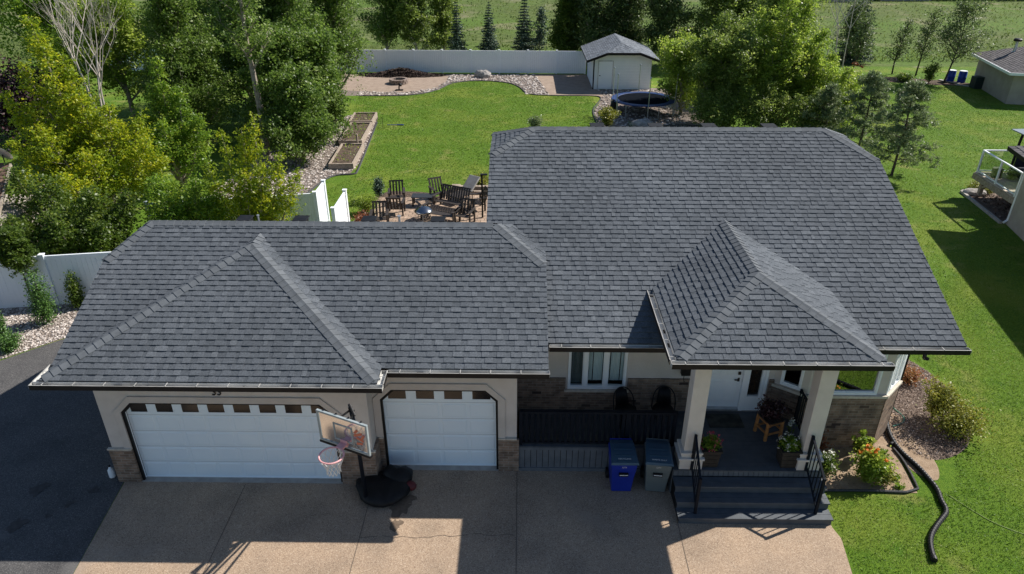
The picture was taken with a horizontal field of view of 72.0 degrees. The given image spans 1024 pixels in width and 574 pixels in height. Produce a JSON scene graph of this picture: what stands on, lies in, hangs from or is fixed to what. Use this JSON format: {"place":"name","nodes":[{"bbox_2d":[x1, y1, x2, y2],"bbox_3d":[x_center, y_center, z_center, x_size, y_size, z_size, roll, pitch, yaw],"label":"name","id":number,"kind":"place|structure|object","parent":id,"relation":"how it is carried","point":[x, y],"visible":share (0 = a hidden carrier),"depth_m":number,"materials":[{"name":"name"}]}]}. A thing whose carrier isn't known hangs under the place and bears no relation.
{"place":"outdoors","nodes":[
{"label":"outdoors","id":0,"kind":"place"},
{"bbox_2d":[0,163,46,250],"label":"neighbouring house","id":1,"kind":"structure","parent":0,"point":[4,209],"depth_m":25.22,"materials":[{"name":"white"}]},
{"bbox_2d":[0,339,123,573],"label":"asphalt drive","id":2,"kind":"structure","parent":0,"point":[59,440],"depth_m":16.47,"materials":[{"name":"grey asphalt"}]},
{"bbox_2d":[339,74,447,91],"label":"gravel patio","id":3,"kind":"structure","parent":0,"point":[377,84],"depth_m":53.68,"materials":[{"name":"beige gravel"}]},
{"bbox_2d":[358,67,445,77],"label":"compost heap","id":4,"kind":"object","parent":3,"relation":"on","point":[395,72],"visible":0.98,"depth_m":56.27,"materials":[{"name":"plant"}]},
{"bbox_2d":[374,195,487,221],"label":"paver patio","id":5,"kind":"structure","parent":0,"point":[410,215],"depth_m":30.65,"materials":[{"name":"beige stone"}]},
{"bbox_2d":[330,189,349,221],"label":"vinyl gate","id":6,"kind":"structure","parent":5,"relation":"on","point":[339,210],"depth_m":27.34,"materials":[{"name":"white plastic"}]},
{"bbox_2d":[432,183,470,213],"bbox_3d":[-2.613,-3.870,30.842,1.560,0.922,0.883,13,31,23],"label":"patio bench","id":7,"kind":"object","parent":5,"relation":"on","point":[441,200],"visible":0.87,"depth_m":30.95,"materials":[{"name":"brown wood"}]},
{"bbox_2d":[74,470,851,573],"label":"driveway","id":8,"kind":"structure","parent":0,"point":[579,522],"depth_m":14.77,"materials":[{"name":"beige concrete"}]},
{"bbox_2d":[316,403,412,507],"bbox_3d":[-2.974,3.530,14.399,1.406,3.404,2.701,0,28,1],"label":"basketball hoop","id":9,"kind":"object","parent":8,"relation":"on","point":[386,486],"visible":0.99,"depth_m":13.41,"materials":[{"name":"black plastic"}]},
{"bbox_2d":[605,438,638,490],"bbox_3d":[2.451,4.032,15.777,0.600,1.078,0.846,0,28,1],"label":"wheelie bin","id":10,"kind":"object","parent":8,"relation":"on","point":[620,471],"visible":1,"depth_m":15.51,"materials":[{"name":"blue plastic"}]},
{"bbox_2d":[640,438,673,491],"bbox_3d":[3.234,4.038,15.767,0.600,1.078,0.846,3,28,6],"label":"wheelie bin","id":11,"kind":"object","parent":8,"relation":"on","point":[655,470],"visible":1,"depth_m":15.49,"materials":[{"name":"grey plastic"}]},
{"bbox_2d":[0,60,977,66],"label":"ditch","id":12,"kind":"object","parent":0,"point":[895,65],"depth_m":60.81,"materials":[{"name":"green plant"}]},
{"bbox_2d":[559,0,628,50],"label":"poplar tree","id":13,"kind":"object","parent":12,"relation":"on","point":[590,19],"visible":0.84,"depth_m":59.17,"materials":[{"name":"green plant"}]},
{"bbox_2d":[638,0,698,65],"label":"poplar tree","id":14,"kind":"object","parent":12,"relation":"on","point":[666,12],"visible":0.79,"depth_m":57.96,"materials":[{"name":"green plant"}]},
{"bbox_2d":[831,0,882,64],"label":"ash tree","id":15,"kind":"object","parent":12,"relation":"on","point":[854,18],"visible":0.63,"depth_m":58.76,"materials":[{"name":"green plant"}]},
{"bbox_2d":[0,64,1023,573],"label":"lawn","id":16,"kind":"structure","parent":0,"point":[946,482],"depth_m":28.56,"materials":[{"name":"green plant"}]},
{"bbox_2d":[0,303,79,358],"bbox_3d":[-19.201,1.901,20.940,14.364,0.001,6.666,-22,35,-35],"label":"gravel bed","id":17,"kind":"object","parent":16,"relation":"on","point":[50,332],"visible":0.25,"depth_m":22.18,"materials":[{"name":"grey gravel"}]},
{"bbox_2d":[0,328,26,354],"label":"juniper shrub","id":18,"kind":"object","parent":17,"relation":"on","point":[9,342],"visible":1,"depth_m":20.76,"materials":[{"name":"green plant"}]},
{"bbox_2d":[0,224,39,306],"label":"globe tree","id":19,"kind":"object","parent":17,"relation":"on","point":[17,253],"visible":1,"depth_m":22.02,"materials":[{"name":"green plant"}]},
{"bbox_2d":[21,269,61,327],"bbox_3d":[-14.740,0.323,21.922,1.103,1.896,1.172,23,36,37],"label":"cedar shrub","id":20,"kind":"object","parent":17,"relation":"on","point":[43,309],"visible":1,"depth_m":21.88,"materials":[{"name":"green plant"}]},
{"bbox_2d":[60,271,86,310],"bbox_3d":[-14.268,0.082,22.933,0.815,1.398,0.772,0,28,1],"label":"cedar shrub","id":21,"kind":"object","parent":17,"relation":"on","point":[76,298],"visible":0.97,"depth_m":22.89,"materials":[{"name":"green plant"}]},
{"bbox_2d":[0,48,109,151],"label":"plum shrub","id":22,"kind":"object","parent":16,"relation":"on","point":[5,82],"visible":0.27,"depth_m":38.62,"materials":[{"name":"purple plant"}]},
{"bbox_2d":[0,251,111,307],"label":"vinyl fence","id":23,"kind":"object","parent":16,"relation":"on","point":[84,267],"visible":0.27,"depth_m":22.90,"materials":[{"name":"white plastic"}]},
{"bbox_2d":[0,0,127,88],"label":"ash tree","id":24,"kind":"object","parent":16,"relation":"on","point":[22,8],"visible":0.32,"depth_m":41.23,"materials":[{"name":"green plant"}]},
{"bbox_2d":[24,0,121,155],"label":"bare tree","id":25,"kind":"object","parent":16,"relation":"on","point":[98,70],"visible":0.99,"depth_m":33.08,"materials":[{"name":"grey wood"}]},
{"bbox_2d":[0,161,147,255],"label":"maple tree","id":26,"kind":"object","parent":16,"relation":"on","point":[54,232],"visible":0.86,"depth_m":24.69,"materials":[{"name":"green plant"}]},
{"bbox_2d":[0,14,173,214],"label":"maple tree","id":27,"kind":"object","parent":16,"relation":"on","point":[80,123],"visible":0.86,"depth_m":28.97,"materials":[{"name":"green plant"}]},
{"bbox_2d":[42,0,168,130],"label":"ash tree","id":28,"kind":"object","parent":16,"relation":"on","point":[129,44],"visible":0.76,"depth_m":39.51,"materials":[{"name":"green plant"}]},
{"bbox_2d":[127,56,216,185],"bbox_3d":[-15.463,-7.262,31.821,4.071,5.968,3.252,0,28,1],"label":"maple tree","id":29,"kind":"object","parent":16,"relation":"on","point":[172,139],"visible":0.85,"depth_m":31.82,"materials":[{"name":"green plant"}]},
{"bbox_2d":[138,169,229,222],"bbox_3d":[-12.315,-2.830,26.561,3.386,3.104,3.024,15,31,26],"label":"maple tree","id":30,"kind":"object","parent":16,"relation":"on","point":[173,208],"visible":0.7,"depth_m":26.07,"materials":[{"name":"green plant"}]},
{"bbox_2d":[127,0,247,141],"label":"poplar tree","id":31,"kind":"object","parent":16,"relation":"on","point":[185,63],"visible":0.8,"depth_m":37.26,"materials":[{"name":"green plant"}]},
{"bbox_2d":[180,0,268,104],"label":"poplar tree","id":32,"kind":"object","parent":16,"relation":"on","point":[228,64],"visible":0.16,"depth_m":41.89,"materials":[{"name":"green plant"}]},
{"bbox_2d":[144,179,329,220],"bbox_3d":[-10.564,-2.721,27.692,6.807,1.860,1.467,-11,30,-19],"label":"vinyl fence","id":33,"kind":"object","parent":16,"relation":"on","point":[316,208],"visible":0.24,"depth_m":27.96,"materials":[{"name":"white plastic"}]},
{"bbox_2d":[193,111,306,220],"bbox_3d":[-9.635,-3.817,26.063,4.022,5.216,1.862,0,28,1],"label":"maple tree","id":34,"kind":"object","parent":16,"relation":"on","point":[243,198],"visible":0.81,"depth_m":25.94,"materials":[{"name":"green plant"}]},
{"bbox_2d":[226,0,355,93],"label":"poplar tree","id":35,"kind":"object","parent":16,"relation":"on","point":[279,11],"visible":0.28,"depth_m":40.23,"materials":[{"name":"green plant"}]},
{"bbox_2d":[210,115,375,198],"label":"rock ground","id":36,"kind":"structure","parent":16,"relation":"on","point":[311,165],"depth_m":35.96,"materials":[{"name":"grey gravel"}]},
{"bbox_2d":[202,0,287,159],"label":"poplar tree","id":37,"kind":"object","parent":36,"relation":"on","point":[247,49],"visible":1,"depth_m":34.21,"materials":[{"name":"green plant"}]},
{"bbox_2d":[219,19,332,140],"bbox_3d":[-12.461,-10.687,37.783,5.894,7.025,5.682,0,28,1],"label":"poplar tree","id":38,"kind":"object","parent":36,"relation":"on","point":[287,47],"visible":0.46,"depth_m":36.61,"materials":[{"name":"green plant"}]},
{"bbox_2d":[251,61,344,169],"bbox_3d":[-11.165,-8.648,35.668,4.422,5.392,4.544,-22,35,-36],"label":"poplar tree","id":39,"kind":"object","parent":36,"relation":"on","point":[296,123],"visible":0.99,"depth_m":35.07,"materials":[{"name":"green plant"}]},
{"bbox_2d":[291,20,357,140],"bbox_3d":[-11.240,-11.338,39.071,4.541,6.471,4.908,-11,30,-19],"label":"poplar tree","id":40,"kind":"object","parent":36,"relation":"on","point":[320,45],"visible":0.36,"depth_m":38.32,"materials":[{"name":"green plant"}]},
{"bbox_2d":[328,143,364,169],"bbox_3d":[-8.726,-7.001,37.270,1.250,0.458,3.600,-1,28,-2],"label":"garden box","id":41,"kind":"object","parent":36,"relation":"on","point":[346,156],"visible":1,"depth_m":36.95,"materials":[{"name":"wood"}]},
{"bbox_2d":[338,122,371,145],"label":"garden box","id":42,"kind":"object","parent":36,"relation":"on","point":[363,130],"visible":0.88,"depth_m":40.84,"materials":[{"name":"wood"}]},
{"bbox_2d":[88,49,585,73],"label":"vinyl fence","id":43,"kind":"object","parent":16,"relation":"on","point":[439,61],"visible":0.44,"depth_m":57.09,"materials":[{"name":"white plastic"}]},
{"bbox_2d":[297,0,376,93],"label":"poplar tree","id":44,"kind":"object","parent":16,"relation":"on","point":[335,10],"visible":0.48,"depth_m":46.71,"materials":[{"name":"green plant"}]},
{"bbox_2d":[340,74,547,95],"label":"rock border","id":45,"kind":"object","parent":16,"relation":"on","point":[348,93],"visible":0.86,"depth_m":54.16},
{"bbox_2d":[356,74,548,95],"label":"border rock","id":46,"kind":"object","parent":45,"relation":"on","point":[534,83],"visible":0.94,"depth_m":54.21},
{"bbox_2d":[327,81,594,214],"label":"back lawn grass","id":47,"kind":"structure","parent":16,"relation":"on","point":[468,108],"depth_m":43.96,"materials":[{"name":"green plant"}]},
{"bbox_2d":[28,123,971,524],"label":"house","id":48,"kind":"structure","parent":16,"relation":"on","point":[564,291],"depth_m":15.90,"materials":[{"name":"grey"}]},
{"bbox_2d":[121,403,342,483],"bbox_3d":[-6.157,3.437,15.670,4.620,2.230,0.230,0,28,1],"label":"garage door","id":49,"kind":"structure","parent":48,"relation":"in","point":[171,442],"depth_m":15.76,"materials":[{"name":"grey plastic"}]},
{"bbox_2d":[380,390,498,470],"bbox_3d":[-1.616,3.221,16.014,2.610,2.290,0.230,0,28,1],"label":"garage door","id":50,"kind":"structure","parent":48,"relation":"in","point":[423,429],"depth_m":16.09,"materials":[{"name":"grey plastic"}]},
{"bbox_2d":[567,352,627,388],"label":"window","id":51,"kind":"structure","parent":48,"relation":"in","point":[586,370],"depth_m":16.90,"materials":[{"name":"white paint"}]},
{"bbox_2d":[613,386,635,428],"bbox_3d":[2.677,2.853,16.729,0.568,0.834,0.576,-9,29,-17],"label":"patio chair","id":52,"kind":"object","parent":48,"relation":"on","point":[622,401],"visible":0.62,"depth_m":16.78,"materials":[{"name":"black plastic"}]},
{"bbox_2d":[651,386,675,423],"bbox_3d":[3.600,2.840,16.754,0.568,0.834,0.576,6,28,11],"label":"patio chair","id":53,"kind":"object","parent":48,"relation":"on","point":[663,400],"visible":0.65,"depth_m":16.81,"materials":[{"name":"black plastic"}]},
{"bbox_2d":[700,431,722,466],"bbox_3d":[4.361,3.531,15.432,0.571,0.846,0.530,0,28,1],"label":"planter","id":54,"kind":"object","parent":48,"relation":"on","point":[711,448],"visible":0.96,"depth_m":15.33,"materials":[{"name":"brown wood"}]},
{"bbox_2d":[705,413,744,427],"bbox_3d":[5.107,3.209,16.924,0.830,0.016,0.520,0,28,1],"label":"door mat","id":55,"kind":"object","parent":48,"relation":"on","point":[716,420],"depth_m":16.91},
{"bbox_2d":[706,370,769,410],"bbox_3d":[5.318,2.058,16.809,1.580,2.120,0.180,0,28,1],"label":"front door","id":56,"kind":"structure","parent":48,"relation":"in","point":[729,390],"depth_m":17.03,"materials":[{"name":"white paint"}]},
{"bbox_2d":[753,412,785,441],"bbox_3d":[5.985,3.212,16.391,0.504,0.516,0.480,-9,29,-17],"label":"wooden chair","id":57,"kind":"object","parent":48,"relation":"on","point":[770,424],"visible":0.85,"depth_m":16.23,"materials":[{"name":"brown wood"}]},
{"bbox_2d":[755,394,788,421],"bbox_3d":[5.988,2.776,16.182,0.720,0.483,0.739,15,31,26],"label":"maroon plant","id":58,"kind":"object","parent":57,"relation":"on","point":[775,409],"visible":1,"depth_m":16.11,"materials":[{"name":"purple plant"}]},
{"bbox_2d":[776,431,802,467],"bbox_3d":[6.064,3.548,15.460,0.585,0.790,0.531,0,28,1],"label":"planter","id":59,"kind":"object","parent":48,"relation":"on","point":[789,452],"visible":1,"depth_m":15.33,"materials":[{"name":"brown wood"}]},
{"bbox_2d":[780,370,804,390],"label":"window","id":60,"kind":"structure","parent":48,"relation":"in","point":[790,379],"depth_m":16.70,"materials":[{"name":"white paint"}]},
{"bbox_2d":[790,355,887,394],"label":"window","id":61,"kind":"structure","parent":48,"relation":"in","point":[848,382],"depth_m":16.34,"materials":[{"name":"white paint"}]},
{"bbox_2d":[535,74,602,96],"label":"bark pad","id":62,"kind":"object","parent":16,"relation":"on","point":[552,84],"visible":0.83,"depth_m":53.36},
{"bbox_2d":[581,33,659,88],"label":"shed","id":63,"kind":"structure","parent":16,"relation":"on","point":[622,55],"depth_m":51.74,"materials":[{"name":"white"}]},
{"bbox_2d":[598,61,612,88],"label":"door","id":64,"kind":"structure","parent":63,"relation":"in","point":[605,67],"depth_m":51.73,"materials":[{"name":"white paint"}]},
{"bbox_2d":[594,88,702,126],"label":"rock ground","id":65,"kind":"structure","parent":16,"relation":"on","point":[686,119],"depth_m":45.88,"materials":[{"name":"grey gravel"}]},
{"bbox_2d":[610,64,678,119],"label":"trampoline","id":66,"kind":"object","parent":65,"relation":"on","point":[638,98],"visible":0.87,"depth_m":45.40,"materials":[{"name":"fabric"}]},
{"bbox_2d":[647,27,714,114],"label":"willow tree","id":67,"kind":"object","parent":65,"relation":"on","point":[674,70],"visible":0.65,"depth_m":44.05,"materials":[{"name":"green plant"}]},
{"bbox_2d":[678,0,752,52],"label":"poplar tree","id":68,"kind":"object","parent":16,"relation":"on","point":[705,17],"visible":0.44,"depth_m":57.44,"materials":[{"name":"green plant"}]},
{"bbox_2d":[688,84,746,126],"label":"lilac bush","id":69,"kind":"object","parent":16,"relation":"on","point":[721,107],"visible":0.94,"depth_m":40.55,"materials":[{"name":"green plant"}]},
{"bbox_2d":[672,7,770,114],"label":"willow tree","id":70,"kind":"object","parent":16,"relation":"on","point":[727,43],"visible":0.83,"depth_m":40.79,"materials":[{"name":"green plant"}]},
{"bbox_2d":[733,77,794,127],"bbox_3d":[14.454,-10.205,40.383,3.828,3.379,3.365,0,28,1],"label":"lilac bush","id":71,"kind":"object","parent":16,"relation":"on","point":[761,110],"visible":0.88,"depth_m":39.91,"materials":[{"name":"green plant"}]},
{"bbox_2d":[740,0,840,74],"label":"willow tree","id":72,"kind":"object","parent":16,"relation":"on","point":[770,3],"visible":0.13,"depth_m":47.09,"materials":[{"name":"green plant"}]},
{"bbox_2d":[738,0,842,122],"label":"willow tree","id":73,"kind":"object","parent":16,"relation":"on","point":[793,66],"visible":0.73,"depth_m":40.38,"materials":[{"name":"green plant"}]},
{"bbox_2d":[780,84,845,127],"bbox_3d":[16.887,-9.594,39.336,3.594,3.135,3.143,13,31,23],"label":"lilac bush","id":74,"kind":"object","parent":16,"relation":"on","point":[799,100],"visible":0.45,"depth_m":39.04,"materials":[{"name":"green plant"}]},
{"bbox_2d":[796,81,864,138],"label":"pine tree","id":75,"kind":"object","parent":16,"relation":"on","point":[833,97],"visible":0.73,"depth_m":37.74,"materials":[{"name":"green plant"}]},
{"bbox_2d":[806,61,867,128],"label":"cherry tree","id":76,"kind":"object","parent":16,"relation":"on","point":[847,83],"visible":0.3,"depth_m":39.36,"materials":[{"name":"green plant"}]},
{"bbox_2d":[843,12,877,68],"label":"ash tree","id":77,"kind":"object","parent":16,"relation":"on","point":[864,29],"visible":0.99,"depth_m":55.67,"materials":[{"name":"green plant"}]},
{"bbox_2d":[827,69,899,150],"bbox_3d":[18.729,-8.968,36.563,4.021,4.600,3.559,0,28,1],"label":"pine tree","id":78,"kind":"object","parent":16,"relation":"on","point":[870,80],"visible":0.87,"depth_m":36.34,"materials":[{"name":"green plant"}]},
{"bbox_2d":[882,15,918,73],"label":"ash tree","id":79,"kind":"object","parent":16,"relation":"on","point":[905,30],"visible":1,"depth_m":55.69,"materials":[{"name":"green plant"}]},
{"bbox_2d":[862,77,942,175],"bbox_3d":[18.774,-7.581,33.756,3.379,4.776,3.880,0,28,1],"label":"pine tree","id":80,"kind":"object","parent":16,"relation":"on","point":[906,96],"visible":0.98,"depth_m":33.40,"materials":[{"name":"green plant"}]},
{"bbox_2d":[886,421,948,562],"bbox_3d":[9.314,4.328,16.030,0.758,0.340,4.782,6,29,12],"label":"drain pipe","id":81,"kind":"object","parent":16,"relation":"on","point":[942,502],"visible":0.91,"depth_m":15.57,"materials":[{"name":"black plastic"}]},
{"bbox_2d":[883,359,970,459],"bbox_3d":[10.541,2.612,19.602,2.738,0.001,6.450,0,28,1],"label":"mulch bed","id":82,"kind":"object","parent":16,"relation":"on","point":[925,424],"visible":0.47,"depth_m":17.96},
{"bbox_2d":[881,413,938,479],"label":"bare dirt","id":83,"kind":"structure","parent":82,"relation":"on","point":[929,467],"depth_m":17.02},
{"bbox_2d":[919,373,961,417],"bbox_3d":[10.816,2.877,17.899,0.918,1.144,1.065,0,28,1],"label":"lilac bush","id":84,"kind":"object","parent":82,"relation":"on","point":[947,389],"visible":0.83,"depth_m":17.75,"materials":[{"name":"green plant"}]},
{"bbox_2d":[916,386,1006,444],"bbox_3d":[11.089,3.124,17.457,1.946,1.143,1.866,14,31,24],"label":"lilac bush","id":85,"kind":"object","parent":82,"relation":"on","point":[958,421],"visible":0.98,"depth_m":17.32,"materials":[{"name":"green plant"}]},
{"bbox_2d":[885,77,969,85],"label":"garden strip","id":86,"kind":"object","parent":16,"relation":"on","point":[931,82],"visible":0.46,"depth_m":54.31,"materials":[{"name":"soil"}]},
{"bbox_2d":[928,0,998,83],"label":"ash tree","id":87,"kind":"object","parent":86,"relation":"on","point":[967,8],"visible":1,"depth_m":52.05,"materials":[{"name":"green plant"}]},
{"bbox_2d":[908,5,948,75],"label":"ash tree","id":88,"kind":"object","parent":16,"relation":"on","point":[923,48],"visible":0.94,"depth_m":54.89,"materials":[{"name":"green plant"}]},
{"bbox_2d":[970,193,1011,221],"bbox_3d":[22.422,-3.529,31.196,3.750,0.001,3.700,0,28,1],"label":"deck bed","id":89,"kind":"object","parent":16,"relation":"on","point":[993,211],"visible":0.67,"depth_m":31.50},
{"bbox_2d":[972,146,1023,240],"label":"neighbouring house","id":90,"kind":"structure","parent":16,"relation":"on","point":[1011,191],"depth_m":29.51,"materials":[{"name":"grey paint"}]},
{"bbox_2d":[0,0,1023,62],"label":"field","id":91,"kind":"structure","parent":0,"point":[879,16],"depth_m":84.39,"materials":[{"name":"green plant"}]},
{"bbox_2d":[356,0,407,49],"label":"aspen tree","id":92,"kind":"object","parent":91,"relation":"on","point":[382,25],"visible":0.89,"depth_m":62.85,"materials":[{"name":"green plant"}]},
{"bbox_2d":[388,0,450,49],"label":"aspen tree","id":93,"kind":"object","parent":91,"relation":"on","point":[413,18],"visible":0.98,"depth_m":62.54,"materials":[{"name":"green plant"}]},
{"bbox_2d":[423,0,465,49],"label":"aspen tree","id":94,"kind":"object","parent":91,"relation":"on","point":[444,19],"visible":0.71,"depth_m":63.69,"materials":[{"name":"green plant"}]},
{"bbox_2d":[447,2,469,59],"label":"spruce tree","id":95,"kind":"object","parent":91,"relation":"on","point":[457,42],"visible":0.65,"depth_m":61.28,"materials":[{"name":"green plant"}]},
{"bbox_2d":[475,0,501,57],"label":"spruce tree","id":96,"kind":"object","parent":91,"relation":"on","point":[488,36],"visible":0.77,"depth_m":62.17,"materials":[{"name":"green plant"}]},
{"bbox_2d":[511,0,537,59],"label":"spruce tree","id":97,"kind":"object","parent":91,"relation":"on","point":[525,38],"visible":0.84,"depth_m":62.05,"materials":[{"name":"green plant"}]},
{"bbox_2d":[530,5,551,50],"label":"spruce tree","id":98,"kind":"object","parent":91,"relation":"on","point":[540,33],"visible":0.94,"depth_m":62.42,"materials":[{"name":"green plant"}]},
{"bbox_2d":[546,0,584,50],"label":"poplar tree","id":99,"kind":"object","parent":91,"relation":"on","point":[558,38],"visible":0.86,"depth_m":60.35,"materials":[{"name":"green plant"}]},
{"bbox_2d":[604,0,649,44],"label":"poplar tree","id":100,"kind":"object","parent":91,"relation":"on","point":[628,26],"visible":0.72,"depth_m":59.97,"materials":[{"name":"green plant"}]},
{"bbox_2d":[833,0,878,65],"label":"spruce tree","id":101,"kind":"object","parent":91,"relation":"on","point":[849,60],"visible":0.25,"depth_m":60.75,"materials":[{"name":"green plant"}]},
{"bbox_2d":[820,437,916,492],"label":"flower bed soil","id":102,"kind":"structure","parent":0,"point":[843,474],"depth_m":16.32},
{"bbox_2d":[825,448,918,492],"bbox_3d":[8.336,4.466,16.021,2.820,0.062,1.165,-15,31,-26],"label":"bed edging","id":103,"kind":"object","parent":102,"relation":"on","point":[878,490],"visible":0.91,"depth_m":15.81,"materials":[{"name":"black plastic"}]},
{"bbox_2d":[848,441,898,488],"bbox_3d":[8.184,3.956,15.954,1.073,1.066,0.968,0,28,1],"label":"lily plant","id":104,"kind":"object","parent":102,"relation":"on","point":[871,459],"visible":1,"depth_m":15.80,"materials":[{"name":"green plant"}]},
{"bbox_2d":[819,84,1023,288],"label":"side lawn grass","id":105,"kind":"structure","parent":0,"point":[961,119],"depth_m":36.47,"materials":[{"name":"green plant"}]},
{"bbox_2d":[828,260,1023,573],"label":"lawn grass","id":106,"kind":"structure","parent":0,"point":[1002,397],"depth_m":16.46,"materials":[{"name":"green plant"}]},
{"bbox_2d":[971,38,1023,104],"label":"garage building","id":107,"kind":"structure","parent":0,"point":[1001,71],"depth_m":49.46,"materials":[{"name":"grey paint"}]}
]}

